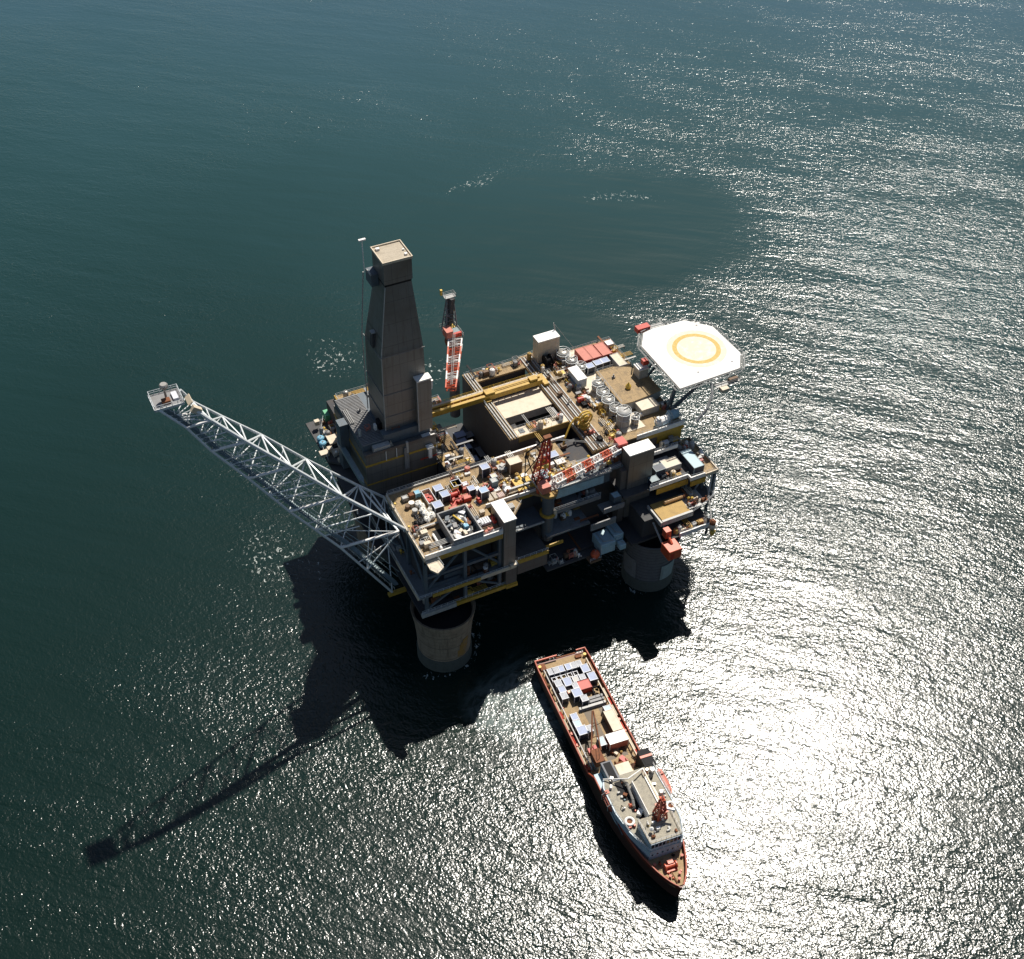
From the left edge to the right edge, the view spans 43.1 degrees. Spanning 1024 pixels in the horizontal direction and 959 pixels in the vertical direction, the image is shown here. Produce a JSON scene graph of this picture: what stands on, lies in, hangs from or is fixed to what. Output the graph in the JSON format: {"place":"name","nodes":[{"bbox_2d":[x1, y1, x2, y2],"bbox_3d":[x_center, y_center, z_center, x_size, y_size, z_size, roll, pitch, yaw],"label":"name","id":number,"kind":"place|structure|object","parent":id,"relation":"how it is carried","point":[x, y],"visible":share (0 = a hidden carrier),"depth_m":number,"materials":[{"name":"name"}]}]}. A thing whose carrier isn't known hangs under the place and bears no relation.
{"place":"outdoors","nodes":[
{"label":"outdoors","id":0,"kind":"place"},
{"bbox_2d":[490,499,516,567],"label":"stair tower","id":1,"kind":"structure","parent":0,"point":[504,515],"depth_m":355.65,"materials":[{"name":"metal"}]},
{"bbox_2d":[0,0,1023,958],"bbox_3d":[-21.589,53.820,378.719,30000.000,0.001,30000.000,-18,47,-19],"label":"sea","id":2,"kind":"structure","parent":0,"point":[238,720],"depth_m":435.08,"materials":[{"name":"liquid"}]},
{"bbox_2d":[306,336,718,671],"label":"oil platform","id":3,"kind":"structure","parent":2,"relation":"in","point":[446,587],"depth_m":379.02,"materials":[{"name":"metal"}]},
{"bbox_2d":[147,382,405,596],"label":"flare boom","id":4,"kind":"object","parent":3,"relation":"attached to","point":[163,401],"visible":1,"depth_m":331.36,"materials":[{"name":"metal"}]},
{"bbox_2d":[184,394,201,413],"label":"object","id":5,"kind":"structure","parent":4,"relation":"in","point":[194,408],"depth_m":311.43,"materials":[{"name":"beige paint"}]},
{"bbox_2d":[322,409,330,421],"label":"tarpaulin","id":6,"kind":"object","parent":3,"relation":"on","point":[325,414],"visible":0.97,"depth_m":396.41,"materials":[{"name":"fabric"}]},
{"bbox_2d":[334,238,436,496],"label":"derrick","id":7,"kind":"object","parent":3,"relation":"on","point":[400,383],"visible":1,"depth_m":362.18,"materials":[{"name":"grey paint"}]},
{"bbox_2d":[375,418,381,429],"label":"doorway","id":8,"kind":"structure","parent":7,"relation":"in","point":[379,424],"depth_m":368.39,"materials":[{"name":"black paint"}]},
{"bbox_2d":[413,514,426,524],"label":"net heap","id":9,"kind":"object","parent":3,"relation":"on","point":[421,520],"visible":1,"depth_m":355.40,"materials":[{"name":"black paint"}]},
{"bbox_2d":[420,488,436,506],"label":"cargo basket","id":10,"kind":"object","parent":3,"relation":"on","point":[427,494],"visible":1,"depth_m":362.21,"materials":[{"name":"metal"}]},
{"bbox_2d":[427,511,435,519],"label":"bulk sack","id":11,"kind":"object","parent":3,"relation":"on","point":[431,515],"visible":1,"depth_m":356.22,"materials":[{"name":"fabric"}]},
{"bbox_2d":[431,499,443,514],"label":"cargo box","id":12,"kind":"object","parent":3,"relation":"on","point":[437,506],"visible":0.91,"depth_m":357.76,"materials":[{"name":"metal"}]},
{"bbox_2d":[432,483,443,497],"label":"cargo box","id":13,"kind":"object","parent":3,"relation":"on","point":[437,489],"visible":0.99,"depth_m":362.65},
{"bbox_2d":[432,528,450,549],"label":"pipe section","id":14,"kind":"object","parent":3,"relation":"on","point":[437,534],"visible":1,"depth_m":351.73,"materials":[{"name":"white paint"}]},
{"bbox_2d":[439,489,450,503],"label":"cargo box","id":15,"kind":"object","parent":3,"relation":"on","point":[444,496],"visible":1,"depth_m":360.95,"materials":[{"name":"metal"}]},
{"bbox_2d":[440,434,457,451],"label":"pipe rack","id":16,"kind":"object","parent":3,"relation":"on","point":[445,438],"visible":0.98,"depth_m":380.78,"materials":[{"name":"metal"}]},
{"bbox_2d":[439,289,463,417],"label":"pedestal crane","id":17,"kind":"object","parent":3,"relation":"on","point":[452,333],"visible":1,"depth_m":380.94,"materials":[{"name":"red metal"}]},
{"bbox_2d":[448,488,463,505],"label":"winch unit","id":18,"kind":"object","parent":3,"relation":"on","point":[456,498],"visible":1,"depth_m":361.52,"materials":[{"name":"red paint"}]},
{"bbox_2d":[450,478,462,490],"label":"open skip","id":19,"kind":"object","parent":3,"relation":"on","point":[458,482],"visible":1,"depth_m":364.97,"materials":[{"name":"black paint"}]},
{"bbox_2d":[436,504,483,545],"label":"workshop tray","id":20,"kind":"object","parent":3,"relation":"on","point":[457,524],"visible":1,"depth_m":353.07,"materials":[{"name":"white paint"}]},
{"bbox_2d":[453,430,466,441],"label":"pit container","id":21,"kind":"object","parent":3,"relation":"on","point":[459,434],"visible":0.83,"depth_m":406.87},
{"bbox_2d":[455,437,468,448],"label":"pit container","id":22,"kind":"object","parent":3,"relation":"on","point":[460,440],"visible":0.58,"depth_m":404.18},
{"bbox_2d":[460,443,472,454],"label":"pit container","id":23,"kind":"object","parent":3,"relation":"on","point":[469,447],"visible":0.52,"depth_m":402.83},
{"bbox_2d":[461,492,471,502],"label":"tool box","id":24,"kind":"object","parent":3,"relation":"on","point":[467,497],"visible":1,"depth_m":361.68,"materials":[{"name":"red paint"}]},
{"bbox_2d":[466,431,474,442],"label":"pit container","id":25,"kind":"object","parent":3,"relation":"on","point":[470,435],"visible":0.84,"depth_m":407.77,"materials":[{"name":"metal"}]},
{"bbox_2d":[466,484,475,495],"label":"cargo box","id":26,"kind":"object","parent":3,"relation":"on","point":[471,489],"visible":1,"depth_m":362.97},
{"bbox_2d":[473,495,483,505],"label":"pump","id":27,"kind":"object","parent":3,"relation":"on","point":[478,501],"visible":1,"depth_m":361.29,"materials":[{"name":"red paint"}]},
{"bbox_2d":[474,446,485,460],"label":"pit container","id":28,"kind":"object","parent":3,"relation":"on","point":[480,453],"visible":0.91,"depth_m":402.68,"materials":[{"name":"metal"}]},
{"bbox_2d":[478,485,488,500],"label":"cargo box","id":29,"kind":"object","parent":3,"relation":"on","point":[483,492],"visible":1,"depth_m":361.68,"materials":[{"name":"metal"}]},
{"bbox_2d":[479,462,490,478],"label":"cargo box","id":30,"kind":"object","parent":3,"relation":"on","point":[484,470],"visible":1,"depth_m":368.13,"materials":[{"name":"metal"}]},
{"bbox_2d":[479,516,490,525],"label":"equipment case","id":31,"kind":"object","parent":3,"relation":"on","point":[486,520],"visible":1,"depth_m":355.00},
{"bbox_2d":[432,372,548,417],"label":"bridge crane","id":32,"kind":"object","parent":3,"relation":"on","point":[488,395],"visible":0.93,"depth_m":390.97,"materials":[{"name":"yellow paint"}]},
{"bbox_2d":[489,476,498,487],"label":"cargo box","id":33,"kind":"object","parent":3,"relation":"on","point":[493,482],"visible":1,"depth_m":365.24,"materials":[{"name":"white metal"}]},
{"bbox_2d":[495,463,506,473],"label":"wrapped load","id":34,"kind":"object","parent":3,"relation":"on","point":[500,465],"visible":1,"depth_m":370.65,"materials":[{"name":"white plastic"}]},
{"bbox_2d":[505,455,522,474],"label":"cargo box","id":35,"kind":"object","parent":3,"relation":"on","point":[514,464],"visible":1,"depth_m":369.37,"materials":[{"name":"beige paint"}]},
{"bbox_2d":[492,386,536,400],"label":"hatch cover","id":36,"kind":"object","parent":3,"relation":"on","point":[514,393],"visible":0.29,"depth_m":397.65,"materials":[{"name":"metal"}]},
{"bbox_2d":[492,387,552,423],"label":"hatch cover","id":37,"kind":"object","parent":3,"relation":"on","point":[527,404],"visible":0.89,"depth_m":392.91,"materials":[{"name":"metal"}]},
{"bbox_2d":[511,475,534,492],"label":"machinery","id":38,"kind":"object","parent":3,"relation":"on","point":[519,482],"visible":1,"depth_m":366.21,"materials":[{"name":"metal"}]},
{"bbox_2d":[533,330,559,362],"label":"plant room","id":39,"kind":"object","parent":3,"relation":"on","point":[545,343],"visible":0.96,"depth_m":403.04,"materials":[{"name":"beige paint"}]},
{"bbox_2d":[542,353,553,368],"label":"cable reel","id":40,"kind":"object","parent":3,"relation":"on","point":[548,360],"visible":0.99,"depth_m":403.13,"materials":[{"name":"black paint"}]},
{"bbox_2d":[547,450,559,461],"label":"cargo box","id":41,"kind":"object","parent":3,"relation":"on","point":[554,454],"visible":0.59,"depth_m":373.07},
{"bbox_2d":[554,457,566,467],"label":"equipment case","id":42,"kind":"object","parent":3,"relation":"on","point":[557,464],"visible":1,"depth_m":372.15,"materials":[{"name":"beige paint"}]},
{"bbox_2d":[556,346,569,361],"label":"process vessel","id":43,"kind":"object","parent":3,"relation":"on","point":[562,353],"visible":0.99,"depth_m":404.69,"materials":[{"name":"silver metal"}]},
{"bbox_2d":[565,354,577,366],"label":"process vessel","id":44,"kind":"object","parent":3,"relation":"on","point":[571,361],"visible":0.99,"depth_m":402.45,"materials":[{"name":"silver metal"}]},
{"bbox_2d":[524,434,627,540],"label":"pedestal crane","id":45,"kind":"object","parent":3,"relation":"on","point":[547,485],"visible":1,"depth_m":364.45,"materials":[{"name":"red metal"}]},
{"bbox_2d":[560,410,592,448],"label":"hose reel","id":46,"kind":"object","parent":3,"relation":"on","point":[584,421],"visible":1,"depth_m":379.69,"materials":[{"name":"yellow paint"}]},
{"bbox_2d":[568,365,586,389],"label":"control cabin","id":47,"kind":"object","parent":3,"relation":"on","point":[577,375],"visible":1,"depth_m":396.55,"materials":[{"name":"metal"}]},
{"bbox_2d":[576,361,586,373],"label":"process vessel","id":48,"kind":"object","parent":3,"relation":"on","point":[581,366],"visible":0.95,"depth_m":400.68,"materials":[{"name":"silver metal"}]},
{"bbox_2d":[574,347,592,363],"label":"shipping container","id":49,"kind":"object","parent":3,"relation":"on","point":[582,354],"visible":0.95,"depth_m":404.96,"materials":[{"name":"metal"}]},
{"bbox_2d":[585,362,595,373],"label":"cargo box","id":50,"kind":"object","parent":3,"relation":"on","point":[590,367],"visible":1,"depth_m":401.73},
{"bbox_2d":[583,344,601,360],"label":"shipping container","id":51,"kind":"object","parent":3,"relation":"on","point":[593,352],"visible":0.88,"depth_m":405.53,"materials":[{"name":"metal"}]},
{"bbox_2d":[591,549,599,558],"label":"buoy","id":52,"kind":"object","parent":3,"relation":"attached to","point":[595,553],"visible":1,"depth_m":379.24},
{"bbox_2d":[591,377,603,393],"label":"process vessel","id":53,"kind":"object","parent":3,"relation":"on","point":[598,382],"visible":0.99,"depth_m":393.97,"materials":[{"name":"silver metal"}]},
{"bbox_2d":[592,359,603,370],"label":"cargo box","id":54,"kind":"object","parent":3,"relation":"on","point":[598,363],"visible":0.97,"depth_m":402.88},
{"bbox_2d":[593,342,611,358],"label":"shipping container","id":55,"kind":"object","parent":3,"relation":"on","point":[602,349],"visible":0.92,"depth_m":406.68,"materials":[{"name":"metal"}]},
{"bbox_2d":[596,386,609,401],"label":"process vessel","id":56,"kind":"object","parent":3,"relation":"on","point":[600,392],"visible":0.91,"depth_m":391.18,"materials":[{"name":"silver metal"}]},
{"bbox_2d":[592,529,615,554],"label":"blue cabin","id":57,"kind":"object","parent":3,"relation":"attached to","point":[603,541],"visible":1,"depth_m":380.61,"materials":[{"name":"metal"}]},
{"bbox_2d":[603,543,613,553],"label":"door","id":58,"kind":"structure","parent":57,"relation":"in","point":[610,547],"depth_m":380.31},
{"bbox_2d":[599,356,610,367],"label":"cargo box","id":59,"kind":"object","parent":3,"relation":"on","point":[606,361],"visible":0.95,"depth_m":403.86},
{"bbox_2d":[601,393,614,411],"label":"process vessel","id":60,"kind":"object","parent":3,"relation":"on","point":[607,400],"visible":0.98,"depth_m":387.95,"materials":[{"name":"silver metal"}]},
{"bbox_2d":[604,339,613,349],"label":"cargo box","id":61,"kind":"object","parent":3,"relation":"on","point":[608,343],"visible":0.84,"depth_m":409.98,"materials":[{"name":"white paint"}]},
{"bbox_2d":[605,523,623,544],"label":"blue cabin","id":62,"kind":"object","parent":3,"relation":"attached to","point":[616,532],"visible":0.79,"depth_m":382.53,"materials":[{"name":"metal"}]},
{"bbox_2d":[609,490,621,504],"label":"cargo box","id":63,"kind":"object","parent":3,"relation":"on","point":[615,497],"visible":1,"depth_m":376.46,"materials":[{"name":"blue metal"}]},
{"bbox_2d":[609,402,621,418],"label":"process vessel","id":64,"kind":"object","parent":3,"relation":"on","point":[613,408],"visible":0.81,"depth_m":385.93,"materials":[{"name":"silver metal"}]},
{"bbox_2d":[609,352,627,366],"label":"shelter","id":65,"kind":"object","parent":3,"relation":"on","point":[617,359],"visible":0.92,"depth_m":403.77,"materials":[{"name":"beige paint"}]},
{"bbox_2d":[617,539,625,549],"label":"blue cabin","id":66,"kind":"object","parent":3,"relation":"attached to","point":[621,544],"visible":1,"depth_m":381.71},
{"bbox_2d":[616,405,631,428],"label":"process vessel","id":67,"kind":"object","parent":3,"relation":"on","point":[623,417],"visible":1,"depth_m":382.04,"materials":[{"name":"metal"}]},
{"bbox_2d":[596,364,660,416],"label":"quarters block","id":68,"kind":"structure","parent":3,"relation":"on","point":[626,386],"depth_m":392.27,"materials":[{"name":"beige paint"}]},
{"bbox_2d":[633,362,648,378],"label":"lift house","id":69,"kind":"structure","parent":68,"relation":"on","point":[640,370],"depth_m":394.95,"materials":[{"name":"white paint"}]},
{"bbox_2d":[612,439,655,521],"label":"stair tower","id":70,"kind":"structure","parent":3,"relation":"on","point":[635,470],"depth_m":375.26,"materials":[{"name":"metal"}]},
{"bbox_2d":[631,412,639,425],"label":"process vessel","id":71,"kind":"object","parent":3,"relation":"on","point":[635,417],"visible":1,"depth_m":383.69,"materials":[{"name":"silver metal"}]},
{"bbox_2d":[647,475,659,485],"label":"cargo box","id":72,"kind":"object","parent":3,"relation":"on","point":[655,479],"visible":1,"depth_m":379.01,"materials":[{"name":"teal metal"}]},
{"bbox_2d":[652,463,665,476],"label":"cargo box","id":73,"kind":"object","parent":3,"relation":"on","point":[659,469],"visible":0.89,"depth_m":381.61,"materials":[{"name":"grey metal"}]},
{"bbox_2d":[654,413,671,426],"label":"lifeboat","id":74,"kind":"object","parent":3,"relation":"on","point":[662,420],"visible":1,"depth_m":383.45,"materials":[{"name":"white paint"}]},
{"bbox_2d":[653,522,681,560],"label":"red module","id":75,"kind":"object","parent":3,"relation":"attached to","point":[671,549],"visible":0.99,"depth_m":375.88,"materials":[{"name":"paint"}]},
{"bbox_2d":[659,456,681,471],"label":"shelter","id":76,"kind":"object","parent":3,"relation":"on","point":[672,463],"visible":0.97,"depth_m":383.81,"materials":[{"name":"beige paint"}]},
{"bbox_2d":[665,408,680,422],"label":"lifeboat","id":77,"kind":"object","parent":3,"relation":"on","point":[674,413],"visible":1,"depth_m":385.51,"materials":[{"name":"plastic"}]},
{"bbox_2d":[634,318,744,421],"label":"helideck","id":78,"kind":"object","parent":3,"relation":"attached to","point":[684,354],"visible":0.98,"depth_m":392.46,"materials":[{"name":"white metal"}]},
{"bbox_2d":[678,448,704,475],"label":"container","id":79,"kind":"object","parent":3,"relation":"on","point":[691,461],"visible":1,"depth_m":384.33,"materials":[{"name":"teal metal"}]},
{"bbox_2d":[708,519,715,529],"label":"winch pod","id":80,"kind":"object","parent":3,"relation":"attached to","point":[712,525],"visible":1,"depth_m":380.81,"materials":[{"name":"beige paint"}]},
{"bbox_2d":[534,647,686,896],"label":"supply ship","id":81,"kind":"object","parent":2,"relation":"on","point":[643,817],"visible":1,"depth_m":335.62,"materials":[{"name":"beige paint"}]},
{"bbox_2d":[546,668,554,679],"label":"cargo box","id":82,"kind":"object","parent":81,"relation":"on","point":[550,673],"visible":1,"depth_m":369.89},
{"bbox_2d":[553,679,562,691],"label":"cargo box","id":83,"kind":"object","parent":81,"relation":"on","point":[557,683],"visible":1,"depth_m":366.83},
{"bbox_2d":[557,664,565,674],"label":"cargo box","id":84,"kind":"object","parent":81,"relation":"on","point":[561,669],"visible":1,"depth_m":370.62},
{"bbox_2d":[557,685,566,694],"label":"cargo box","id":85,"kind":"object","parent":81,"relation":"on","point":[561,689],"visible":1,"depth_m":365.29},
{"bbox_2d":[559,691,568,704],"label":"cargo box","id":86,"kind":"object","parent":81,"relation":"on","point":[563,697],"visible":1,"depth_m":363.61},
{"bbox_2d":[561,676,572,688],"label":"cargo box","id":87,"kind":"object","parent":81,"relation":"on","point":[566,682],"visible":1,"depth_m":367.08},
{"bbox_2d":[564,662,572,672],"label":"cargo box","id":88,"kind":"object","parent":81,"relation":"on","point":[568,667],"visible":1,"depth_m":371.18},
{"bbox_2d":[570,661,577,671],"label":"cargo box","id":89,"kind":"object","parent":81,"relation":"on","point":[574,666],"visible":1,"depth_m":371.57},
{"bbox_2d":[569,712,579,722],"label":"cargo box","id":90,"kind":"object","parent":81,"relation":"on","point":[573,717],"visible":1,"depth_m":358.51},
{"bbox_2d":[570,687,583,702],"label":"cargo box","id":91,"kind":"object","parent":81,"relation":"on","point":[575,693],"visible":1,"depth_m":364.28,"materials":[{"name":"metal"}]},
{"bbox_2d":[572,719,581,730],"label":"cargo box","id":92,"kind":"object","parent":81,"relation":"on","point":[576,723],"visible":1,"depth_m":356.94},
{"bbox_2d":[575,724,588,740],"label":"cargo box","id":93,"kind":"object","parent":81,"relation":"on","point":[582,732],"visible":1,"depth_m":354.99,"materials":[{"name":"metal"}]},
{"bbox_2d":[579,694,588,706],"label":"cargo box","id":94,"kind":"object","parent":81,"relation":"on","point":[583,700],"visible":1,"depth_m":363.15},
{"bbox_2d":[577,679,591,693],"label":"shipping container","id":95,"kind":"object","parent":81,"relation":"on","point":[585,685],"visible":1,"depth_m":366.56,"materials":[{"name":"metal"}]},
{"bbox_2d":[579,663,590,675],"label":"cargo box","id":96,"kind":"object","parent":81,"relation":"on","point":[584,668],"visible":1,"depth_m":370.59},
{"bbox_2d":[586,671,597,684],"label":"cargo box","id":97,"kind":"object","parent":81,"relation":"on","point":[592,677],"visible":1,"depth_m":368.66,"materials":[{"name":"metal"}]},
{"bbox_2d":[579,700,605,711],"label":"steel beam","id":98,"kind":"structure","parent":81,"relation":"on","point":[593,705],"depth_m":363.14,"materials":[{"name":"white metal"}]},
{"bbox_2d":[587,710,604,770],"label":"deck crane","id":99,"kind":"object","parent":81,"relation":"on","point":[594,752],"visible":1,"depth_m":346.46,"materials":[{"name":"red metal"}]},
{"bbox_2d":[589,696,604,703],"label":"steel beam","id":100,"kind":"structure","parent":81,"relation":"on","point":[601,698],"depth_m":364.45,"materials":[{"name":"grey metal"}]},
{"bbox_2d":[592,685,603,695],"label":"cargo tray","id":101,"kind":"object","parent":81,"relation":"on","point":[596,690],"visible":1,"depth_m":367.07,"materials":[{"name":"black paint"}]},
{"bbox_2d":[596,736,606,749],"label":"cargo box","id":102,"kind":"object","parent":81,"relation":"on","point":[603,743],"visible":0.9,"depth_m":352.77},
{"bbox_2d":[601,790,612,811],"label":"lifeboat","id":103,"kind":"object","parent":81,"relation":"attached to","point":[605,798],"visible":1,"depth_m":334.80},
{"bbox_2d":[602,708,622,732],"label":"shipping container","id":104,"kind":"object","parent":81,"relation":"on","point":[611,720],"visible":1,"depth_m":357.36,"materials":[{"name":"metal"}]},
{"bbox_2d":[604,729,628,750],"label":"shipping container","id":105,"kind":"object","parent":81,"relation":"on","point":[616,739],"visible":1,"depth_m":352.95,"materials":[{"name":"metal"}]},
{"bbox_2d":[657,769,671,793],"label":"lifeboat","id":106,"kind":"object","parent":81,"relation":"attached to","point":[665,779],"visible":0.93,"depth_m":338.75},
{"bbox_2d":[663,495,682,504],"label":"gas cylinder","id":107,"kind":"object","parent":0,"point":[668,501],"visible":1,"depth_m":382.12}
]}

